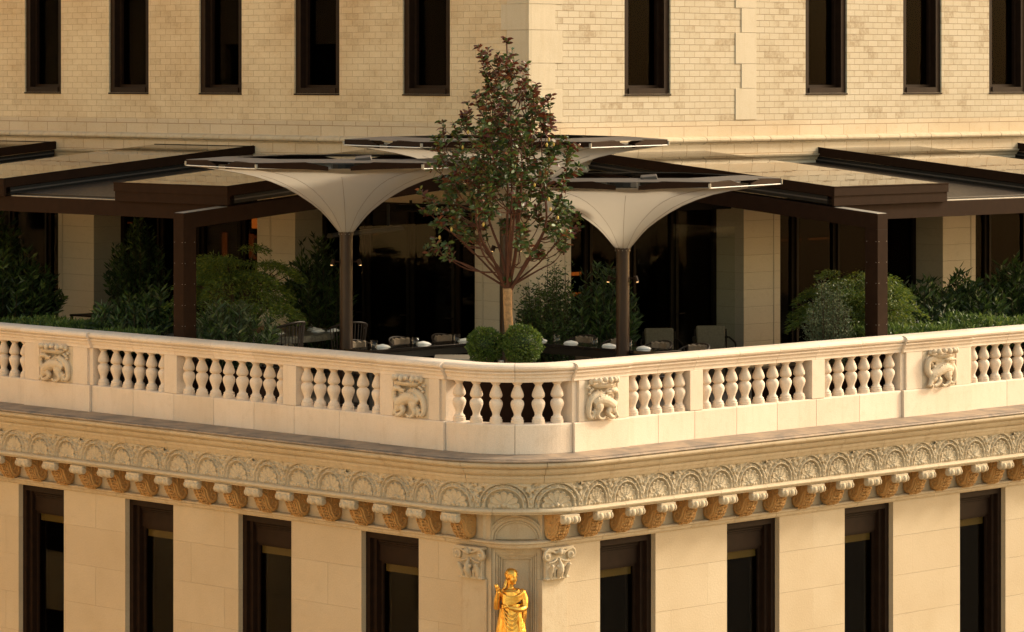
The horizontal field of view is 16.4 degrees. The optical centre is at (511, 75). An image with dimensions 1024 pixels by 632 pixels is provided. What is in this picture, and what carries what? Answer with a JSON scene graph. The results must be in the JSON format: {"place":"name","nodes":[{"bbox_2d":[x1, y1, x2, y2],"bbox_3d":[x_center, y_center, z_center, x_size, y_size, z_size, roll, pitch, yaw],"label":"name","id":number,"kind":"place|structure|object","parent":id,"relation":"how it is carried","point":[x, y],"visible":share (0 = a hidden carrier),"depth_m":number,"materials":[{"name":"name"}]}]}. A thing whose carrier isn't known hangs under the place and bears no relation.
{"place":"outdoors","nodes":[
{"label":"outdoors","id":0,"kind":"place"},
{"bbox_2d":[70,313,127,321],"bbox_3d":[-7.521,4.799,64.776,0.700,0.878,0.900,0,0,-44],"label":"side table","id":1,"kind":"object","parent":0,"point":[83,315],"visible":0.13,"depth_m":64.77,"materials":[{"name":"brown wood"}]},
{"bbox_2d":[434,355,486,360],"bbox_3d":[-0.774,4.754,53.930,0.810,0.968,0.780,0,0,0],"label":"bench","id":2,"kind":"object","parent":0,"point":[460,357],"visible":0.13,"depth_m":53.76,"materials":[{"name":"beige fabric"}]},
{"bbox_2d":[196,357,795,408],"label":"terrace floor","id":3,"kind":"structure","parent":0,"point":[638,404],"depth_m":59.05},
{"bbox_2d":[0,211,32,283],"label":"tall shrub","id":4,"kind":"object","parent":3,"relation":"on","point":[9,240],"visible":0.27,"depth_m":68.14,"materials":[{"name":"green plant"}]},
{"bbox_2d":[0,244,67,344],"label":"laurel shrub","id":5,"kind":"object","parent":3,"relation":"on","point":[30,299],"visible":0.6,"depth_m":63.99,"materials":[{"name":"green plant"}]},
{"bbox_2d":[102,217,173,321],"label":"tall shrub","id":6,"kind":"object","parent":3,"relation":"on","point":[138,273],"visible":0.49,"depth_m":65.36,"materials":[{"name":"green plant"}]},
{"bbox_2d":[0,347,279,400],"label":"planter","id":7,"kind":"object","parent":3,"relation":"on","point":[235,389],"visible":0.19,"depth_m":56.12,"materials":[{"name":"brown metal"}]},
{"bbox_2d":[84,283,197,357],"bbox_3d":[-6.213,4.146,59.252,2.125,1.429,1.882,0,0,-44],"label":"laurel shrub","id":8,"kind":"object","parent":7,"relation":"in","point":[149,314],"visible":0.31,"depth_m":58.98,"materials":[{"name":"green plant"}]},
{"bbox_2d":[196,298,283,369],"bbox_3d":[-4.527,4.177,56.730,1.560,1.265,1.760,0,0,-44],"label":"laurel shrub","id":9,"kind":"object","parent":7,"relation":"in","point":[222,325],"visible":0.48,"depth_m":56.49,"materials":[{"name":"green plant"}]},
{"bbox_2d":[160,243,308,329],"bbox_3d":[-4.556,3.723,58.611,2.429,1.910,2.694,0,0,-44],"label":"japanese maple","id":10,"kind":"object","parent":3,"relation":"on","point":[212,282],"visible":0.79,"depth_m":58.19,"materials":[{"name":"green plant"}]},
{"bbox_2d":[0,140,471,392],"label":"pergola","id":11,"kind":"object","parent":3,"relation":"on","point":[154,181],"visible":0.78,"depth_m":59.33,"materials":[{"name":"brown wood"}]},
{"bbox_2d":[326,204,404,237],"bbox_3d":[-2.443,2.427,59.251,1.600,0.526,0.180,0,0,-44],"label":"patio heater","id":12,"kind":"object","parent":11,"relation":"hanging from","point":[388,227],"visible":0.6,"depth_m":59.39,"materials":[{"name":"black metal"}]},
{"bbox_2d":[395,200,468,211],"bbox_3d":[-1.368,2.230,60.868,0.180,0.160,1.700,0,0,-44],"label":"patio heater","id":13,"kind":"object","parent":11,"relation":"hanging from","point":[410,205],"visible":0.55,"depth_m":61.15,"materials":[{"name":"black metal"}]},
{"bbox_2d":[166,326,332,367],"bbox_3d":[-4.387,4.731,59.304,2.840,1.013,2.840,0,0,-44],"label":"round table","id":14,"kind":"object","parent":3,"relation":"on","point":[310,336],"visible":0.17,"depth_m":58.65,"materials":[{"name":"grey stone"}]},
{"bbox_2d":[312,328,324,331],"bbox_3d":[-3.228,4.244,59.195,0.130,0.058,0.260,0,0,28],"label":"napkin","id":15,"kind":"object","parent":14,"relation":"on","point":[318,330],"visible":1,"depth_m":59.13,"materials":[{"name":"white fabric"}]},
{"bbox_2d":[262,321,305,366],"bbox_3d":[-3.709,4.609,57.693,0.692,1.267,0.738,0,0,36],"label":"dining chair","id":16,"kind":"object","parent":3,"relation":"on","point":[301,327],"visible":0.42,"depth_m":57.46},
{"bbox_2d":[279,231,358,372],"bbox_3d":[-3.361,3.993,62.690,1.276,2.514,1.571,0,0,-44],"label":"tall shrub","id":17,"kind":"object","parent":3,"relation":"on","point":[320,311],"visible":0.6,"depth_m":62.43,"materials":[{"name":"green plant"}]},
{"bbox_2d":[185,154,484,407],"bbox_3d":[-2.631,3.230,56.304,4.939,4.016,4.962,0,0,-44],"label":"umbrella","id":18,"kind":"object","parent":3,"relation":"on","point":[346,197],"visible":0.91,"depth_m":55.61,"materials":[{"name":"fabric"}]},
{"bbox_2d":[324,321,367,394],"bbox_3d":[-2.721,4.633,58.385,0.710,1.218,0.665,0,0,-30],"label":"dining chair","id":19,"kind":"object","parent":3,"relation":"on","point":[355,322],"visible":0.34,"depth_m":58.16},
{"bbox_2d":[353,339,375,377],"bbox_3d":[-2.388,4.730,56.627,0.596,1.024,0.559,0,0,-44],"label":"dining chair","id":20,"kind":"object","parent":3,"relation":"on","point":[359,343],"visible":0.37,"depth_m":56.79,"materials":[{"name":"beige fabric"}]},
{"bbox_2d":[388,336,416,344],"bbox_3d":[-1.710,4.730,57.293,0.596,1.024,0.559,0,0,-44],"label":"dining chair","id":21,"kind":"object","parent":3,"relation":"on","point":[401,340],"visible":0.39,"depth_m":57.46,"materials":[{"name":"beige fabric"}]},
{"bbox_2d":[344,340,498,410],"bbox_3d":[-1.405,4.764,56.626,2.900,0.948,0.600,0,0,-44],"label":"dining table","id":22,"kind":"object","parent":3,"relation":"on","point":[440,348],"visible":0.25,"depth_m":56.20,"materials":[{"name":"black stone"}]},
{"bbox_2d":[376,344,389,347],"bbox_3d":[-2.040,4.263,56.045,0.230,0.052,0.115,0,0,-22],"label":"napkin","id":23,"kind":"object","parent":22,"relation":"on","point":[381,346],"visible":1,"depth_m":56.00,"materials":[{"name":"white fabric"}]},
{"bbox_2d":[416,341,429,344],"bbox_3d":[-1.412,4.263,56.661,0.230,0.052,0.115,0,0,-22],"label":"napkin","id":24,"kind":"object","parent":22,"relation":"on","point":[421,343],"visible":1,"depth_m":56.61,"materials":[{"name":"white fabric"}]},
{"bbox_2d":[431,333,459,356],"bbox_3d":[-1.033,4.730,57.959,0.596,1.024,0.559,0,0,-44],"label":"dining chair","id":25,"kind":"object","parent":3,"relation":"on","point":[443,337],"visible":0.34,"depth_m":58.12,"materials":[{"name":"beige fabric"}]},
{"bbox_2d":[343,134,669,362],"bbox_3d":[-0.094,3.075,56.933,5.055,4.326,5.079,0,0,-44],"label":"umbrella","id":26,"kind":"object","parent":3,"relation":"on","point":[419,146],"visible":0.41,"depth_m":56.11,"materials":[{"name":"fabric"}]},
{"bbox_2d":[463,381,553,422],"bbox_3d":[0.011,4.799,52.830,1.660,0.878,1.160,0,0,0],"label":"planter","id":27,"kind":"object","parent":3,"relation":"on","point":[507,413],"depth_m":52.28,"materials":[{"name":"brown metal"}]},
{"bbox_2d":[465,325,503,362],"bbox_3d":[-0.397,4.074,52.871,0.630,0.712,0.642,0,0,-44],"label":"topiary ball","id":28,"kind":"object","parent":27,"relation":"on","point":[484,344],"visible":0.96,"depth_m":52.71,"materials":[{"name":"green plant"}]},
{"bbox_2d":[414,36,586,362],"bbox_3d":[-0.117,1.924,52.867,2.502,5.038,2.488,0,0,-44],"label":"magnolia tree","id":29,"kind":"object","parent":27,"relation":"on","point":[491,129],"visible":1,"depth_m":52.71,"materials":[{"name":"green plant"}]},
{"bbox_2d":[501,322,545,362],"bbox_3d":[0.144,4.040,52.668,0.679,0.780,0.676,0,0,-44],"label":"topiary ball","id":30,"kind":"object","parent":27,"relation":"on","point":[521,344],"visible":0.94,"depth_m":52.51,"materials":[{"name":"green plant"}]},
{"bbox_2d":[0,322,1023,454],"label":"balustrade","id":31,"kind":"object","parent":3,"relation":"on","point":[419,402],"visible":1,"depth_m":53.82,"materials":[{"name":"stone"}]},
{"bbox_2d":[513,247,591,362],"bbox_3d":[0.612,4.043,58.793,1.428,2.414,1.364,0,0,-6],"label":"yew shrub","id":32,"kind":"object","parent":3,"relation":"on","point":[545,325],"visible":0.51,"depth_m":58.65,"materials":[{"name":"green plant"}]},
{"bbox_2d":[566,334,595,360],"bbox_3d":[1.079,4.730,57.665,0.559,1.024,0.596,0,0,-44],"label":"dining chair","id":33,"kind":"object","parent":3,"relation":"on","point":[584,339],"visible":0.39,"depth_m":57.82,"materials":[{"name":"beige fabric"}]},
{"bbox_2d":[557,260,644,360],"bbox_3d":[1.514,4.164,59.397,1.787,2.173,1.428,0,0,-44],"label":"laurel shrub","id":34,"kind":"object","parent":3,"relation":"on","point":[602,323],"visible":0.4,"depth_m":59.13,"materials":[{"name":"green plant"}]},
{"bbox_2d":[531,340,680,406],"bbox_3d":[1.280,4.764,56.461,0.600,0.948,3.300,0,0,-44],"label":"dining table","id":35,"kind":"object","parent":3,"relation":"on","point":[580,349],"visible":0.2,"depth_m":56.17,"materials":[{"name":"black stone"}]},
{"bbox_2d":[564,340,577,343],"bbox_3d":[0.944,4.263,56.832,0.230,0.052,0.115,0,0,7],"label":"napkin","id":36,"kind":"object","parent":35,"relation":"on","point":[570,342],"visible":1,"depth_m":56.79,"materials":[{"name":"white fabric"}]},
{"bbox_2d":[602,343,615,346],"bbox_3d":[1.540,4.263,56.225,0.230,0.052,0.115,0,0,7],"label":"napkin","id":37,"kind":"object","parent":35,"relation":"on","point":[608,345],"visible":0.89,"depth_m":56.18,"materials":[{"name":"white fabric"}]},
{"bbox_2d":[636,346,650,348],"bbox_3d":[2.066,4.263,55.690,0.230,0.052,0.115,0,0,7],"label":"napkin","id":38,"kind":"object","parent":35,"relation":"on","point":[642,347],"visible":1,"depth_m":55.65,"materials":[{"name":"white fabric"}]},
{"bbox_2d":[601,338,631,345],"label":"dining chair","id":39,"kind":"object","parent":3,"relation":"on","point":[613,340],"visible":0.17,"depth_m":57.28,"materials":[{"name":"beige fabric"}]},
{"bbox_2d":[463,172,782,409],"bbox_3d":[1.732,3.365,55.502,4.824,3.746,4.846,0,0,-44],"label":"umbrella","id":40,"kind":"object","parent":3,"relation":"on","point":[622,215],"visible":0.91,"depth_m":54.83,"materials":[{"name":"fabric"}]},
{"bbox_2d":[636,340,672,391],"bbox_3d":[2.270,4.730,56.452,0.559,1.024,0.596,0,0,-44],"label":"dining chair","id":41,"kind":"object","parent":3,"relation":"on","point":[663,344],"visible":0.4,"depth_m":56.55,"materials":[{"name":"beige fabric"}]},
{"bbox_2d":[640,328,684,351],"bbox_3d":[2.523,4.763,59.968,0.732,0.957,0.630,0,0,-7],"label":"armchair","id":42,"kind":"object","parent":3,"relation":"on","point":[652,334],"visible":0.47,"depth_m":60.18,"materials":[{"name":"grey fabric"}]},
{"bbox_2d":[671,343,711,405],"bbox_3d":[2.831,4.730,55.882,0.559,1.024,0.596,0,0,-44],"label":"dining chair","id":43,"kind":"object","parent":3,"relation":"on","point":[694,346],"visible":0.22,"depth_m":56.05,"materials":[{"name":"beige fabric"}]},
{"bbox_2d":[692,325,736,380],"bbox_3d":[3.433,4.763,60.582,0.732,0.957,0.630,0,0,-7],"label":"armchair","id":44,"kind":"object","parent":3,"relation":"on","point":[714,336],"visible":0.38,"depth_m":60.78,"materials":[{"name":"grey fabric"}]},
{"bbox_2d":[588,143,1023,389],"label":"pergola","id":45,"kind":"object","parent":3,"relation":"on","point":[907,182],"visible":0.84,"depth_m":59.22,"materials":[{"name":"brown wood"}]},
{"bbox_2d":[807,271,913,361],"bbox_3d":[5.852,4.230,59.406,2.133,2.041,1.726,0,0,-19],"label":"laurel shrub","id":46,"kind":"object","parent":3,"relation":"on","point":[854,304],"visible":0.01,"depth_m":59.26,"materials":[{"name":"green plant"}]},
{"bbox_2d":[752,347,1023,400],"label":"planter","id":47,"kind":"object","parent":3,"relation":"on","point":[792,391],"visible":0.17,"depth_m":56.10,"materials":[{"name":"brown metal"}]},
{"bbox_2d":[799,276,858,369],"bbox_3d":[5.015,3.935,56.234,0.901,1.711,0.941,0,0,13],"label":"grey shrub","id":48,"kind":"object","parent":47,"relation":"in","point":[832,322],"visible":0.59,"depth_m":56.14,"materials":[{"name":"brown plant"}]},
{"bbox_2d":[783,269,931,359],"bbox_3d":[5.655,4.019,58.226,2.455,1.719,2.655,0,0,-44],"label":"japanese maple","id":49,"kind":"object","parent":47,"relation":"in","point":[898,295],"visible":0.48,"depth_m":57.97,"materials":[{"name":"green plant"}]},
{"bbox_2d":[847,309,1023,352],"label":"hedge","id":50,"kind":"object","parent":47,"relation":"in","point":[957,321],"visible":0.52,"depth_m":58.60,"materials":[{"name":"green plant"}]},
{"bbox_2d":[896,273,969,324],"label":"laurel shrub","id":51,"kind":"object","parent":3,"relation":"on","point":[933,311],"visible":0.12,"depth_m":60.47,"materials":[{"name":"green plant"}]},
{"bbox_2d":[928,261,1009,349],"bbox_3d":[7.969,4.226,61.833,2.042,2.047,1.596,0,0,-44],"label":"laurel shrub","id":52,"kind":"object","parent":3,"relation":"on","point":[967,293],"visible":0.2,"depth_m":61.49,"materials":[{"name":"green plant"}]},
{"bbox_2d":[977,250,1023,346],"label":"laurel shrub","id":53,"kind":"object","parent":3,"relation":"on","point":[1014,296],"visible":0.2,"depth_m":62.81,"materials":[{"name":"green plant"}]},
{"bbox_3d":[-9.792,4.939,61.809,1.000,0.598,3.350,0,0,-44],"label":"planter","id":54,"kind":"object","parent":3,"relation":"on","visible":0},
{"bbox_2d":[0,312,162,357],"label":"hedge","id":55,"kind":"object","parent":54,"relation":"in","point":[47,320],"visible":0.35,"depth_m":59.09,"materials":[{"name":"green plant"}]},
{"bbox_3d":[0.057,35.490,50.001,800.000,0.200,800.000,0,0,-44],"label":"street","id":56,"kind":"structure","parent":0,"visible":0},
{"bbox_2d":[0,0,1023,631],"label":"corner building","id":57,"kind":"structure","parent":56,"relation":"on","point":[112,522],"depth_m":60.00,"materials":[{"name":"beige stone"}]},
{"bbox_2d":[24,0,60,93],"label":"window","id":58,"kind":"structure","parent":57,"relation":"in","point":[43,17],"depth_m":69.71,"materials":[{"name":"black glass"}]},
{"bbox_2d":[23,485,63,631],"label":"window","id":59,"kind":"structure","parent":57,"relation":"in","point":[41,505],"depth_m":58.34,"materials":[{"name":"brown wood"}]},
{"bbox_2d":[108,0,148,93],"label":"window","id":60,"kind":"structure","parent":57,"relation":"in","point":[129,19],"depth_m":67.78,"materials":[{"name":"black glass"}]},
{"bbox_2d":[130,499,172,631],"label":"window","id":61,"kind":"structure","parent":57,"relation":"in","point":[148,520],"depth_m":56.33,"materials":[{"name":"brown wood"}]},
{"bbox_2d":[198,0,241,94],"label":"window","id":62,"kind":"structure","parent":57,"relation":"in","point":[221,20],"depth_m":65.82,"materials":[{"name":"black glass"}]},
{"bbox_2d":[243,515,290,631],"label":"window","id":63,"kind":"structure","parent":57,"relation":"in","point":[262,536],"depth_m":54.34,"materials":[{"name":"brown wood"}]},
{"bbox_2d":[294,0,338,94],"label":"window","id":64,"kind":"structure","parent":57,"relation":"in","point":[317,21],"depth_m":63.91,"materials":[{"name":"black glass"}]},
{"bbox_2d":[366,531,418,631],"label":"window","id":65,"kind":"structure","parent":57,"relation":"in","point":[386,554],"depth_m":52.34,"materials":[{"name":"brown wood"}]},
{"bbox_2d":[402,0,449,95],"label":"window","id":66,"kind":"structure","parent":57,"relation":"in","point":[426,22],"depth_m":61.84,"materials":[{"name":"black glass"}]},
{"bbox_2d":[494,568,527,631],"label":"statue","id":67,"kind":"object","parent":57,"relation":"in","point":[512,616],"visible":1,"depth_m":50.11,"materials":[{"name":"gold metal"}]},
{"bbox_2d":[600,534,650,631],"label":"window","id":68,"kind":"structure","parent":57,"relation":"in","point":[629,556],"depth_m":52.03,"materials":[{"name":"brown wood"}]},
{"bbox_2d":[624,0,670,95],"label":"window","id":69,"kind":"structure","parent":57,"relation":"in","point":[646,22],"depth_m":62.06,"materials":[{"name":"black glass"}]},
{"bbox_2d":[727,518,774,631],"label":"window","id":70,"kind":"structure","parent":57,"relation":"in","point":[754,539],"depth_m":53.96,"materials":[{"name":"brown wood"}]},
{"bbox_2d":[806,0,847,94],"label":"window","id":71,"kind":"structure","parent":57,"relation":"in","point":[825,19],"depth_m":65.45,"materials":[{"name":"black glass"}]},
{"bbox_2d":[845,503,888,631],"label":"window","id":72,"kind":"structure","parent":57,"relation":"in","point":[868,523],"depth_m":55.88,"materials":[{"name":"brown wood"}]},
{"bbox_2d":[903,0,941,93],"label":"window","id":73,"kind":"structure","parent":57,"relation":"in","point":[921,18],"depth_m":67.42,"materials":[{"name":"black glass"}]},
{"bbox_2d":[960,488,1000,631],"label":"window","id":74,"kind":"structure","parent":57,"relation":"in","point":[982,508],"depth_m":57.89,"materials":[{"name":"brown wood"}]},
{"bbox_2d":[989,0,1023,93],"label":"window","id":75,"kind":"structure","parent":57,"relation":"in","point":[1006,17],"depth_m":69.25,"materials":[{"name":"black glass"}]}
]}

